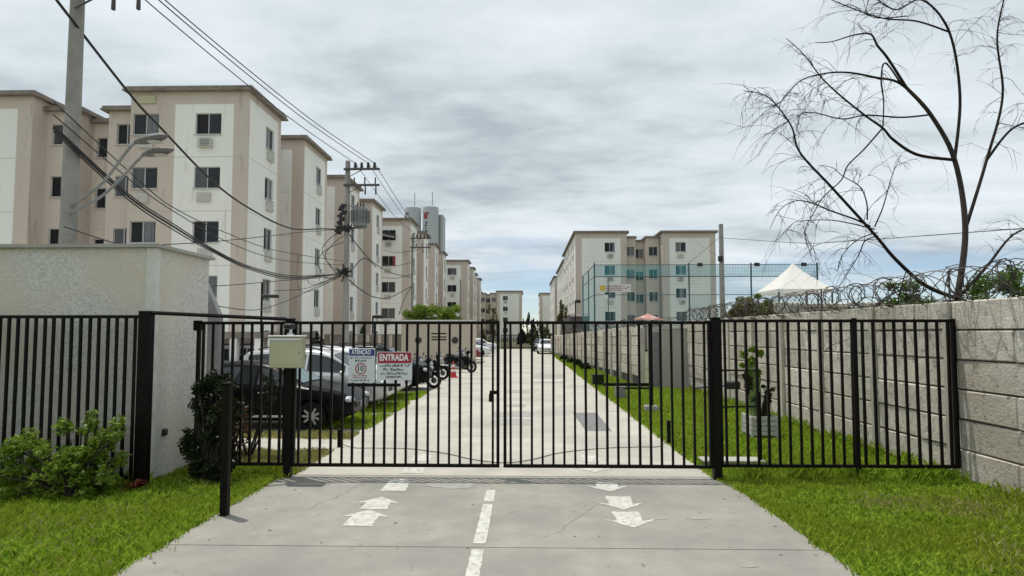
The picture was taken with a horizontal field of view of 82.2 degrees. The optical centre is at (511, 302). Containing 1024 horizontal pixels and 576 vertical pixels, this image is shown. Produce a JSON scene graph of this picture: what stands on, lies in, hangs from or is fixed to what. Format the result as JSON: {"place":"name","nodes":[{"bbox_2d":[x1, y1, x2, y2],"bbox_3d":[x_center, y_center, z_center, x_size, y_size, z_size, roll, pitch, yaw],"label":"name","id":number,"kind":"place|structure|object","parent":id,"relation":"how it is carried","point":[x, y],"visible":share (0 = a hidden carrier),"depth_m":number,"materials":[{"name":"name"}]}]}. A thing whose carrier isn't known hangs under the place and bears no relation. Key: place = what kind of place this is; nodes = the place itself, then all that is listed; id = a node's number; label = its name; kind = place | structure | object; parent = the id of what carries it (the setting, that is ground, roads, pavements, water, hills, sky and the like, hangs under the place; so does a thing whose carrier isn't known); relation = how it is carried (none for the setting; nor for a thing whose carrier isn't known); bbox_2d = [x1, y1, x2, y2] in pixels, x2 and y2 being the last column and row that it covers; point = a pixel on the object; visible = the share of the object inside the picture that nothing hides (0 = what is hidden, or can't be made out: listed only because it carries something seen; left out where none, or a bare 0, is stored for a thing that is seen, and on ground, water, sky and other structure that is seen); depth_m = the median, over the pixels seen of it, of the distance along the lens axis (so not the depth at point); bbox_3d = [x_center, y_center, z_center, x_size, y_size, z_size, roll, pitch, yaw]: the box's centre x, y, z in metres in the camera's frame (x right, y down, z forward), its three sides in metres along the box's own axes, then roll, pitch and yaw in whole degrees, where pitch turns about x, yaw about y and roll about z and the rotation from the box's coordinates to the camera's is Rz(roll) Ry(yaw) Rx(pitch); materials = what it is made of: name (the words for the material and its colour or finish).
{"place":"outdoors","nodes":[
{"label":"outdoors","id":0,"kind":"place"},
{"bbox_2d":[0,467,299,575],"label":"lawn","id":1,"kind":"structure","parent":0,"point":[107,539],"depth_m":6.30,"materials":[{"name":"green plant"}]},
{"bbox_2d":[0,408,131,502],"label":"shrub","id":2,"kind":"object","parent":1,"relation":"on","point":[73,474],"visible":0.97,"depth_m":7.41,"materials":[{"name":"green plant"}]},
{"bbox_2d":[0,470,153,488],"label":"grass","id":3,"kind":"structure","parent":1,"relation":"on","point":[122,483],"depth_m":7.92,"materials":[{"name":"green plant"}]},
{"bbox_2d":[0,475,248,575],"bbox_3d":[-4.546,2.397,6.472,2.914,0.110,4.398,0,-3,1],"label":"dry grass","id":4,"kind":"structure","parent":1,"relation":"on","point":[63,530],"depth_m":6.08,"materials":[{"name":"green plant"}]},
{"bbox_2d":[0,311,286,488],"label":"metal fence","id":5,"kind":"object","parent":1,"relation":"on","point":[140,439],"visible":0.75,"depth_m":8.03,"materials":[{"name":"black metal"}]},
{"bbox_2d":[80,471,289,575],"bbox_3d":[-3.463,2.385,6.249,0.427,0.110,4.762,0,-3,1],"label":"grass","id":6,"kind":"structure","parent":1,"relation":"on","point":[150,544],"depth_m":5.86,"materials":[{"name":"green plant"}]},
{"bbox_2d":[176,369,241,483],"bbox_3d":[-4.296,1.790,8.388,0.804,1.669,0.675,0,-3,1],"label":"shrub","id":7,"kind":"object","parent":1,"relation":"on","point":[201,451],"visible":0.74,"depth_m":8.27,"materials":[{"name":"green plant"}]},
{"bbox_2d":[185,461,294,477],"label":"grass","id":8,"kind":"structure","parent":1,"relation":"on","point":[260,470],"depth_m":8.61,"materials":[{"name":"green plant"}]},
{"bbox_2d":[0,85,332,341],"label":"apartment building","id":9,"kind":"structure","parent":0,"point":[233,141],"depth_m":30.63,"materials":[{"name":"beige paint"}]},
{"bbox_2d":[48,176,61,197],"bbox_3d":[-24.103,-6.146,31.339,1.200,1.165,0.220,0,-3,1],"label":"window","id":10,"kind":"structure","parent":9,"relation":"in","point":[56,181],"depth_m":31.41,"materials":[{"name":"grey glass"}]},
{"bbox_2d":[114,228,126,243],"bbox_3d":[-20.604,-3.334,31.113,1.200,1.165,0.220,0,-3,1],"label":"window","id":11,"kind":"structure","parent":9,"relation":"in","point":[120,234],"depth_m":31.20,"materials":[{"name":"grey"}]},
{"bbox_2d":[127,221,155,243],"bbox_3d":[-19.005,-3.583,30.188,1.460,1.165,0.220,0,-3,1],"label":"window","id":12,"kind":"structure","parent":9,"relation":"in","point":[148,227],"depth_m":30.25,"materials":[{"name":"grey glass"}]},
{"bbox_2d":[129,167,157,188],"bbox_3d":[-19.005,-6.399,30.335,1.460,1.165,0.220,0,-3,1],"label":"window","id":13,"kind":"structure","parent":9,"relation":"in","point":[147,175],"depth_m":30.41,"materials":[{"name":"grey glass"}]},
{"bbox_2d":[131,114,158,135],"bbox_3d":[-19.005,-9.215,30.483,1.460,1.165,0.220,0,-3,1],"label":"window","id":14,"kind":"structure","parent":9,"relation":"in","point":[143,125],"depth_m":30.56,"materials":[{"name":"grey glass"}]},
{"bbox_2d":[190,221,218,242],"bbox_3d":[-15.726,-3.586,30.113,1.460,1.165,0.220,0,-3,1],"label":"window","id":15,"kind":"structure","parent":9,"relation":"in","point":[206,237],"depth_m":30.18,"materials":[{"name":"grey glass"}]},
{"bbox_2d":[192,167,219,188],"bbox_3d":[-15.726,-6.403,30.261,1.460,1.165,0.220,0,-3,1],"label":"window","id":16,"kind":"structure","parent":9,"relation":"in","point":[201,181],"depth_m":30.34,"materials":[{"name":"grey glass"}]},
{"bbox_2d":[193,113,221,134],"bbox_3d":[-15.726,-9.219,30.409,1.460,1.165,0.220,0,-3,1],"label":"window","id":17,"kind":"structure","parent":9,"relation":"in","point":[214,120],"depth_m":30.48,"materials":[{"name":"grey glass"}]},
{"bbox_2d":[224,332,314,360],"bbox_3d":[-9.709,2.203,22.341,3.490,2.138,2.600,0,-3,1],"label":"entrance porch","id":18,"kind":"object","parent":9,"relation":"attached to","point":[237,347],"visible":0.2,"depth_m":21.23,"materials":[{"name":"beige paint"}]},
{"bbox_2d":[183,446,335,472],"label":"grass","id":19,"kind":"structure","parent":0,"point":[303,455],"depth_m":9.82,"materials":[{"name":"green plant"}]},
{"bbox_2d":[236,429,359,439],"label":"grass","id":20,"kind":"structure","parent":0,"point":[324,434],"depth_m":11.94,"materials":[{"name":"green plant"}]},
{"bbox_2d":[296,411,392,428],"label":"grass","id":21,"kind":"structure","parent":0,"point":[336,423],"depth_m":13.59,"materials":[{"name":"green plant"}]},
{"bbox_2d":[324,175,385,333],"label":"apartment building","id":22,"kind":"structure","parent":0,"point":[365,275],"depth_m":49.42,"materials":[{"name":"beige paint"}]},
{"bbox_2d":[236,349,496,449],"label":"parking pavement","id":23,"kind":"structure","parent":0,"point":[315,441],"depth_m":12.77,"materials":[{"name":"concrete"}]},
{"bbox_2d":[58,0,140,243],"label":"utility pole","id":24,"kind":"object","parent":23,"relation":"on","point":[71,157],"visible":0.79,"depth_m":12.74,"materials":[{"name":"concrete"}]},
{"bbox_2d":[69,133,168,207],"bbox_3d":[-8.293,-2.739,12.190,2.645,1.368,0.342,-1,-3,15],"label":"street lamp","id":25,"kind":"object","parent":24,"relation":"attached to","point":[155,138],"visible":1,"depth_m":11.96,"materials":[{"name":"metal"}]},
{"bbox_2d":[69,147,173,214],"bbox_3d":[-8.305,-2.558,12.358,2.514,1.346,0.318,0,-3,8],"label":"street lamp","id":26,"kind":"object","parent":24,"relation":"attached to","point":[159,152],"visible":1,"depth_m":12.25,"materials":[{"name":"metal"}]},
{"bbox_2d":[53,101,339,260],"bbox_3d":[-9.114,-2.858,21.121,0.131,1.651,18.147,0,-3,2],"label":"overhead cable","id":27,"kind":"object","parent":24,"relation":"attached to","point":[161,199],"visible":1,"depth_m":15.32,"materials":[{"name":"black plastic"}]},
{"bbox_2d":[206,284,222,396],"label":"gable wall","id":28,"kind":"structure","parent":23,"relation":"on","point":[213,307],"depth_m":12.14,"materials":[{"name":"beige paint"}]},
{"bbox_2d":[224,360,369,430],"bbox_3d":[-5.556,2.069,13.449,4.322,1.475,2.050,0,-3,1],"label":"parked car","id":29,"kind":"object","parent":23,"relation":"on","point":[304,411],"visible":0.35,"depth_m":12.67,"materials":[{"name":"black paint"}]},
{"bbox_2d":[244,345,393,403],"bbox_3d":[-5.412,2.099,16.580,4.182,1.743,2.090,0,-3,1],"label":"parked car","id":30,"kind":"object","parent":23,"relation":"on","point":[337,363],"visible":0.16,"depth_m":15.90,"materials":[{"name":"silver paint"}]},
{"bbox_2d":[334,160,379,343],"bbox_3d":[-7.994,-1.747,30.222,2.295,11.252,0.980,0,-3,1],"label":"utility pole","id":31,"kind":"object","parent":23,"relation":"on","point":[357,216],"visible":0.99,"depth_m":30.22,"materials":[{"name":"concrete"}]},
{"bbox_2d":[53,125,330,275],"bbox_3d":[-9.112,-2.170,21.085,0.158,2.028,18.149,0,-3,2],"label":"overhead cable","id":32,"kind":"object","parent":31,"relation":"attached to","point":[86,156],"visible":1,"depth_m":15.32,"materials":[{"name":"black plastic"}]},
{"bbox_2d":[53,131,331,278],"bbox_3d":[-9.109,-2.042,21.078,0.157,2.037,18.150,0,-3,2],"label":"overhead cable","id":33,"kind":"object","parent":31,"relation":"attached to","point":[83,159],"visible":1,"depth_m":15.12,"materials":[{"name":"black plastic"}]},
{"bbox_2d":[55,0,335,229],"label":"overhead cable","id":34,"kind":"object","parent":31,"relation":"attached to","point":[129,93],"visible":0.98,"depth_m":15.40,"materials":[{"name":"black plastic"}]},
{"bbox_2d":[53,114,337,264],"bbox_3d":[-9.113,-2.558,21.106,0.136,1.691,18.146,0,-3,2],"label":"overhead cable","id":35,"kind":"object","parent":31,"relation":"attached to","point":[163,204],"visible":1,"depth_m":15.41,"materials":[{"name":"black plastic"}]},
{"bbox_2d":[52,127,342,277],"bbox_3d":[-9.110,-2.108,21.080,0.174,2.055,18.154,0,-3,2],"label":"overhead cable","id":36,"kind":"object","parent":31,"relation":"attached to","point":[97,169],"visible":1,"depth_m":15.24,"materials":[{"name":"black plastic"}]},
{"bbox_2d":[64,226,342,244],"bbox_3d":[-9.114,-2.598,21.248,0.229,3.265,17.868,0,-3,2],"label":"overhead cable","id":37,"kind":"object","parent":31,"relation":"attached to","point":[196,242],"visible":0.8,"depth_m":17.38,"materials":[{"name":"black plastic"}]},
{"bbox_2d":[145,0,354,162],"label":"overhead cable","id":38,"kind":"object","parent":31,"relation":"attached to","point":[234,74],"visible":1,"depth_m":18.71,"materials":[{"name":"black plastic"}]},
{"bbox_2d":[158,0,367,162],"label":"overhead cable","id":39,"kind":"object","parent":31,"relation":"attached to","point":[247,74],"visible":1,"depth_m":18.16,"materials":[{"name":"black plastic"}]},
{"bbox_2d":[165,0,373,162],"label":"overhead cable","id":40,"kind":"object","parent":31,"relation":"attached to","point":[255,75],"visible":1,"depth_m":18.02,"materials":[{"name":"black plastic"}]},
{"bbox_2d":[306,344,411,390],"bbox_3d":[-5.414,2.227,19.022,4.182,1.743,2.090,0,-3,1],"label":"parked car","id":41,"kind":"object","parent":23,"relation":"on","point":[346,350],"visible":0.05,"depth_m":18.53,"materials":[{"name":"paint"}]},
{"bbox_2d":[324,334,400,351],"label":"wall","id":42,"kind":"structure","parent":23,"relation":"on","point":[369,338],"depth_m":43.15,"materials":[{"name":"grey paint"}]},
{"bbox_2d":[330,342,433,390],"bbox_3d":[-5.117,2.392,22.172,4.182,1.743,2.090,0,-3,1],"label":"parked car","id":43,"kind":"object","parent":23,"relation":"on","point":[422,369],"visible":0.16,"depth_m":21.59,"materials":[{"name":"black paint"}]},
{"bbox_2d":[410,233,430,310],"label":"utility pole","id":44,"kind":"object","parent":23,"relation":"on","point":[412,238],"visible":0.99,"depth_m":53.33,"materials":[{"name":"concrete"}]},
{"bbox_2d":[401,303,463,319],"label":"tree","id":45,"kind":"object","parent":23,"relation":"on","point":[421,312],"visible":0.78,"depth_m":49.54,"materials":[{"name":"green plant"}]},
{"bbox_2d":[399,320,475,363],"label":"utility hut","id":46,"kind":"object","parent":23,"relation":"on","point":[444,338],"visible":0.69,"depth_m":40.05,"materials":[{"name":"beige paint"}]},
{"bbox_2d":[359,399,409,412],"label":"grass","id":47,"kind":"structure","parent":0,"point":[389,406],"depth_m":16.27,"materials":[{"name":"green plant"}]},
{"bbox_2d":[382,390,426,400],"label":"grass","id":48,"kind":"structure","parent":0,"point":[401,395],"depth_m":19.02,"materials":[{"name":"green plant"}]},
{"bbox_2d":[381,218,431,333],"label":"apartment building","id":49,"kind":"structure","parent":0,"point":[396,235],"depth_m":63.39,"materials":[{"name":"beige paint"}]},
{"bbox_2d":[113,349,858,575],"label":"road","id":50,"kind":"structure","parent":0,"point":[392,521],"depth_m":6.79,"materials":[{"name":"concrete"}]},
{"bbox_2d":[444,349,476,371],"bbox_3d":[-2.760,3.109,31.306,1.920,1.262,0.760,-1,-3,21],"label":"motorcycle","id":51,"kind":"object","parent":50,"relation":"on","point":[465,361],"visible":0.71,"depth_m":31.11,"materials":[{"name":"black metal"}]},
{"bbox_2d":[0,0,1023,333],"label":"sky","id":52,"kind":"structure","parent":0,"point":[529,125],"materials":[{"name":"grey"}]},
{"bbox_2d":[494,341,648,386],"bbox_3d":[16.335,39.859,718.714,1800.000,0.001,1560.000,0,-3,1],"label":"ground","id":53,"kind":"structure","parent":0,"point":[646,369],"depth_m":54.29,"materials":[{"name":"grey concrete"}]},
{"bbox_2d":[0,243,214,480],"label":"stucco wall","id":54,"kind":"structure","parent":53,"relation":"on","point":[85,279],"depth_m":8.37,"materials":[{"name":"grey paint"}]},
{"bbox_2d":[219,382,233,515],"bbox_3d":[-3.314,1.748,6.801,0.101,1.621,0.101,0,-3,1],"label":"stop post","id":55,"kind":"object","parent":53,"relation":"on","point":[226,443],"visible":0.79,"depth_m":6.77,"materials":[{"name":"black metal"}]},
{"bbox_2d":[283,318,295,477],"bbox_3d":[-3.280,1.446,8.633,0.121,2.415,0.121,0,-3,1],"label":"gate post","id":56,"kind":"object","parent":53,"relation":"on","point":[287,468],"visible":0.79,"depth_m":8.57,"materials":[{"name":"black metal"}]},
{"bbox_2d":[193,320,285,465],"bbox_3d":[-4.015,1.333,8.645,1.393,2.121,0.080,0,-3,1],"label":"metal fence","id":57,"kind":"object","parent":56,"relation":"attached to","point":[199,326],"visible":0.74,"depth_m":8.65,"materials":[{"name":"black metal"}]},
{"bbox_2d":[268,335,306,367],"bbox_3d":[-3.256,0.718,8.500,0.493,0.470,0.220,0,-3,1],"label":"control box","id":58,"kind":"object","parent":56,"relation":"attached to","point":[287,351],"visible":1,"depth_m":8.42,"materials":[{"name":"beige plastic"}]},
{"bbox_2d":[272,342,300,364],"bbox_3d":[-3.238,0.736,8.420,0.413,0.326,0.006,0,-3,1],"label":"door panel","id":59,"kind":"structure","parent":58,"relation":"in","point":[283,353],"depth_m":8.42,"materials":[{"name":"beige plastic"}]},
{"bbox_2d":[288,321,499,467],"bbox_3d":[-1.717,1.337,8.577,3.069,2.124,0.106,0,-3,1],"label":"gate leaf","id":60,"kind":"object","parent":56,"relation":"attached to","point":[292,394],"visible":0.98,"depth_m":8.58,"materials":[{"name":"black metal"}]},
{"bbox_2d":[348,348,374,382],"bbox_3d":[-2.192,0.925,8.556,0.389,0.500,0.020,0,-3,1],"label":"warning sign","id":61,"kind":"object","parent":60,"relation":"attached to","point":[361,365],"visible":1,"depth_m":8.55,"materials":[{"name":"white metal"}]},
{"bbox_2d":[377,352,411,379],"bbox_3d":[-1.712,0.930,8.545,0.515,0.411,0.020,0,-3,1],"label":"entrance sign","id":62,"kind":"object","parent":60,"relation":"attached to","point":[394,365],"visible":1,"depth_m":8.54,"materials":[{"name":"white metal"}]},
{"bbox_2d":[405,193,420,230],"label":"water tower","id":63,"kind":"structure","parent":53,"relation":"on","point":[414,212],"depth_m":190.42,"materials":[{"name":"metal"}]},
{"bbox_2d":[423,192,438,243],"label":"water tower","id":64,"kind":"structure","parent":53,"relation":"on","point":[430,220],"depth_m":190.06,"materials":[{"name":"metal"}]},
{"bbox_2d":[428,243,447,317],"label":"apartment building","id":65,"kind":"structure","parent":53,"relation":"on","point":[437,277],"depth_m":82.94,"materials":[{"name":"beige paint"}]},
{"bbox_2d":[438,215,444,250],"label":"service tower","id":66,"kind":"structure","parent":53,"relation":"on","point":[441,235],"depth_m":193.11,"materials":[{"name":"grey concrete"}]},
{"bbox_2d":[446,259,475,319],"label":"apartment building","id":67,"kind":"structure","parent":53,"relation":"on","point":[457,271],"depth_m":97.60,"materials":[{"name":"beige paint"}]},
{"bbox_2d":[475,273,482,337],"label":"apartment building","id":68,"kind":"structure","parent":53,"relation":"on","point":[478,301],"depth_m":127.22,"materials":[{"name":"beige paint"}]},
{"bbox_2d":[479,302,497,342],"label":"tree","id":69,"kind":"object","parent":53,"relation":"on","point":[493,316],"visible":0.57,"depth_m":95.96,"materials":[{"name":"green plant"}]},
{"bbox_2d":[481,291,522,340],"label":"apartment building","id":70,"kind":"structure","parent":53,"relation":"on","point":[507,305],"depth_m":150.27,"materials":[{"name":"beige paint"}]},
{"bbox_2d":[538,293,549,338],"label":"apartment building","id":71,"kind":"structure","parent":53,"relation":"on","point":[544,306],"depth_m":171.98,"materials":[{"name":"beige paint"}]},
{"bbox_2d":[549,276,556,334],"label":"apartment building","id":72,"kind":"structure","parent":53,"relation":"on","point":[553,299],"depth_m":130.98,"materials":[{"name":"beige paint"}]},
{"bbox_2d":[555,259,563,334],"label":"apartment building","id":73,"kind":"structure","parent":53,"relation":"on","point":[560,281],"depth_m":109.64,"materials":[{"name":"beige paint"}]},
{"bbox_2d":[562,230,718,349],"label":"apartment building","id":74,"kind":"structure","parent":53,"relation":"on","point":[583,252],"depth_m":71.08,"materials":[{"name":"beige paint"}]},
{"bbox_2d":[709,317,722,479],"bbox_3d":[2.955,1.434,8.492,0.131,2.425,0.131,0,-3,1],"label":"gate post","id":75,"kind":"object","parent":53,"relation":"on","point":[717,470],"visible":0.79,"depth_m":8.44,"materials":[{"name":"black metal"}]},
{"bbox_2d":[503,321,715,468],"bbox_3d":[1.398,1.334,8.506,3.046,2.124,0.106,0,-3,1],"label":"gate leaf","id":76,"kind":"object","parent":75,"relation":"attached to","point":[711,396],"visible":1,"depth_m":8.52,"materials":[{"name":"black metal"}]},
{"bbox_2d":[718,224,725,317],"bbox_3d":[11.005,-0.108,30.739,0.389,8.034,0.467,0,-3,1],"label":"utility pole","id":77,"kind":"object","parent":53,"relation":"on","point":[721,274],"visible":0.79,"depth_m":30.79,"materials":[{"name":"concrete"}]},
{"bbox_2d":[725,296,775,317],"bbox_3d":[7.754,1.433,18.786,2.226,3.314,1.290,0,-3,1],"label":"tree","id":78,"kind":"object","parent":53,"relation":"on","point":[740,310],"visible":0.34,"depth_m":18.52,"materials":[{"name":"green plant"}]},
{"bbox_2d":[757,263,833,302],"bbox_3d":[14.557,0.835,30.275,2.716,5.702,2.716,0,-3,1],"label":"canopy tent","id":79,"kind":"object","parent":53,"relation":"on","point":[789,275],"visible":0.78,"depth_m":29.61,"materials":[{"name":"fabric"}]},
{"bbox_2d":[758,302,888,313],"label":"block wall","id":80,"kind":"structure","parent":53,"relation":"on","point":[812,305],"depth_m":23.66,"materials":[{"name":"grey concrete"}]},
{"bbox_2d":[683,296,1023,498],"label":"block wall","id":81,"kind":"structure","parent":53,"relation":"on","point":[990,348],"depth_m":9.19,"materials":[{"name":"grey concrete"}]},
{"bbox_2d":[682,258,1023,320],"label":"razor wire","id":82,"kind":"object","parent":81,"relation":"attached to","point":[824,292],"visible":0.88,"depth_m":10.27,"materials":[{"name":"metal"}]},
{"bbox_2d":[715,0,1023,370],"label":"bare tree","id":83,"kind":"object","parent":53,"relation":"on","point":[966,216],"visible":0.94,"depth_m":12.14,"materials":[{"name":"brown plant"}]},
{"bbox_2d":[882,278,937,305],"bbox_3d":[11.565,1.138,16.789,1.933,3.694,1.106,0,-3,1],"label":"tree","id":84,"kind":"object","parent":53,"relation":"on","point":[902,296],"visible":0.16,"depth_m":16.86,"materials":[{"name":"green plant"}]},
{"bbox_2d":[965,264,1023,299],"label":"tree","id":85,"kind":"object","parent":53,"relation":"on","point":[978,283],"visible":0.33,"depth_m":21.85,"materials":[{"name":"green plant"}]},
{"bbox_2d":[550,352,605,373],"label":"grass","id":86,"kind":"structure","parent":0,"point":[579,370],"depth_m":32.60,"materials":[{"name":"green plant"}]},
{"bbox_2d":[579,373,931,476],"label":"lawn","id":87,"kind":"structure","parent":0,"point":[690,404],"depth_m":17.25,"materials":[{"name":"green plant"}]},
{"bbox_2d":[551,326,644,386],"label":"block wall","id":88,"kind":"structure","parent":87,"relation":"on","point":[633,352],"depth_m":28.73,"materials":[{"name":"grey concrete"}]},
{"bbox_2d":[560,317,685,334],"bbox_3d":[4.623,1.668,36.206,1.986,0.785,28.098,0,-3,-6],"label":"razor wire","id":89,"kind":"object","parent":88,"relation":"on","point":[590,330],"visible":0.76,"depth_m":27.87,"materials":[{"name":"metal"}]},
{"bbox_2d":[603,324,658,411],"bbox_3d":[3.193,1.767,15.918,1.472,2.417,0.340,0,-3,1],"label":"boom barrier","id":90,"kind":"object","parent":87,"relation":"on","point":[655,408],"visible":0.48,"depth_m":15.81,"materials":[{"name":"black metal"}]},
{"bbox_2d":[576,374,709,472],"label":"curb","id":91,"kind":"structure","parent":87,"relation":"on","point":[642,419],"depth_m":13.85,"materials":[{"name":"grey concrete"}]},
{"bbox_2d":[652,327,687,387],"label":"plaster wall","id":92,"kind":"structure","parent":87,"relation":"on","point":[676,339],"depth_m":22.55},
{"bbox_2d":[582,262,818,368],"bbox_3d":[11.178,0.975,36.910,12.810,6.116,6.790,0,-3,1],"label":"sports net","id":93,"kind":"object","parent":87,"relation":"on","point":[688,267],"visible":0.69,"depth_m":33.69,"materials":[{"name":"metal"}]},
{"bbox_2d":[600,284,630,291],"bbox_3d":[5.913,-0.790,33.574,1.787,0.456,0.025,0,-3,1],"label":"banner","id":94,"kind":"object","parent":93,"relation":"attached to","point":[618,287],"visible":1,"depth_m":33.57,"materials":[{"name":"white"}]},
{"bbox_2d":[695,369,761,459],"bbox_3d":[3.312,1.827,9.065,1.575,1.599,0.213,2,-3,-30],"label":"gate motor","id":95,"kind":"object","parent":87,"relation":"on","point":[730,384],"visible":0.36,"depth_m":9.17,"materials":[{"name":"black metal"}]},
{"bbox_2d":[698,456,765,464],"bbox_3d":[3.551,2.575,9.482,0.990,0.090,0.320,0,-3,1],"label":"inspection cover","id":96,"kind":"object","parent":87,"relation":"on","point":[733,459],"visible":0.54,"depth_m":9.41,"materials":[{"name":"grey paint"}]},
{"bbox_2d":[741,413,777,438],"bbox_3d":[5.040,2.513,11.935,0.545,0.450,0.545,0,-3,1],"label":"planter","id":97,"kind":"object","parent":87,"relation":"on","point":[753,426],"visible":0.76,"depth_m":11.68,"materials":[{"name":"concrete"}]},
{"bbox_2d":[738,345,775,416],"bbox_3d":[5.002,1.630,11.981,0.801,1.519,0.293,0,-3,1],"label":"cactus","id":98,"kind":"object","parent":97,"relation":"on","point":[751,384],"visible":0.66,"depth_m":11.93,"materials":[{"name":"green plant"}]},
{"bbox_2d":[687,385,1023,502],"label":"grass","id":99,"kind":"structure","parent":87,"relation":"on","point":[903,456],"depth_m":9.65,"materials":[{"name":"green plant"}]},
{"bbox_2d":[708,471,1023,575],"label":"lawn","id":100,"kind":"structure","parent":0,"point":[892,539],"depth_m":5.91,"materials":[{"name":"green plant"}]},
{"bbox_2d":[720,318,960,478],"bbox_3d":[4.691,1.437,8.436,3.389,2.412,0.087,0,-3,1],"label":"metal fence","id":101,"kind":"object","parent":100,"relation":"on","point":[951,360],"visible":0.99,"depth_m":8.44,"materials":[{"name":"black metal"}]},
{"bbox_2d":[729,462,971,482],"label":"grass","id":102,"kind":"structure","parent":100,"relation":"on","point":[814,474],"depth_m":8.34,"materials":[{"name":"green plant"}]},
{"bbox_2d":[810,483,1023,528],"bbox_3d":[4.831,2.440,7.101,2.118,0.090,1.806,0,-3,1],"label":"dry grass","id":103,"kind":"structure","parent":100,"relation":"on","point":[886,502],"depth_m":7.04,"materials":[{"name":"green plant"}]},
{"bbox_2d":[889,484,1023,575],"bbox_3d":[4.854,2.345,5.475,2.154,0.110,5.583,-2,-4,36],"label":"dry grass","id":104,"kind":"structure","parent":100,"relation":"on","point":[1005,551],"depth_m":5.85,"materials":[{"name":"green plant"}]},
{"label":"planting bed","id":105,"kind":"structure","parent":0,"visible":0},
{"bbox_2d":[232,397,253,459],"bbox_3d":[-4.453,2.058,9.330,0.664,1.076,0.514,0,-3,1],"label":"shrub","id":106,"kind":"object","parent":105,"relation":"on","point":[234,433],"visible":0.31,"depth_m":9.30,"materials":[{"name":"green plant"}]},
{"bbox_2d":[220,372,282,455],"bbox_3d":[-4.478,1.895,9.884,1.143,1.467,0.502,0,-3,-3],"label":"shrub","id":107,"kind":"object","parent":105,"relation":"on","point":[265,400],"visible":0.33,"depth_m":9.86,"materials":[{"name":"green plant"}]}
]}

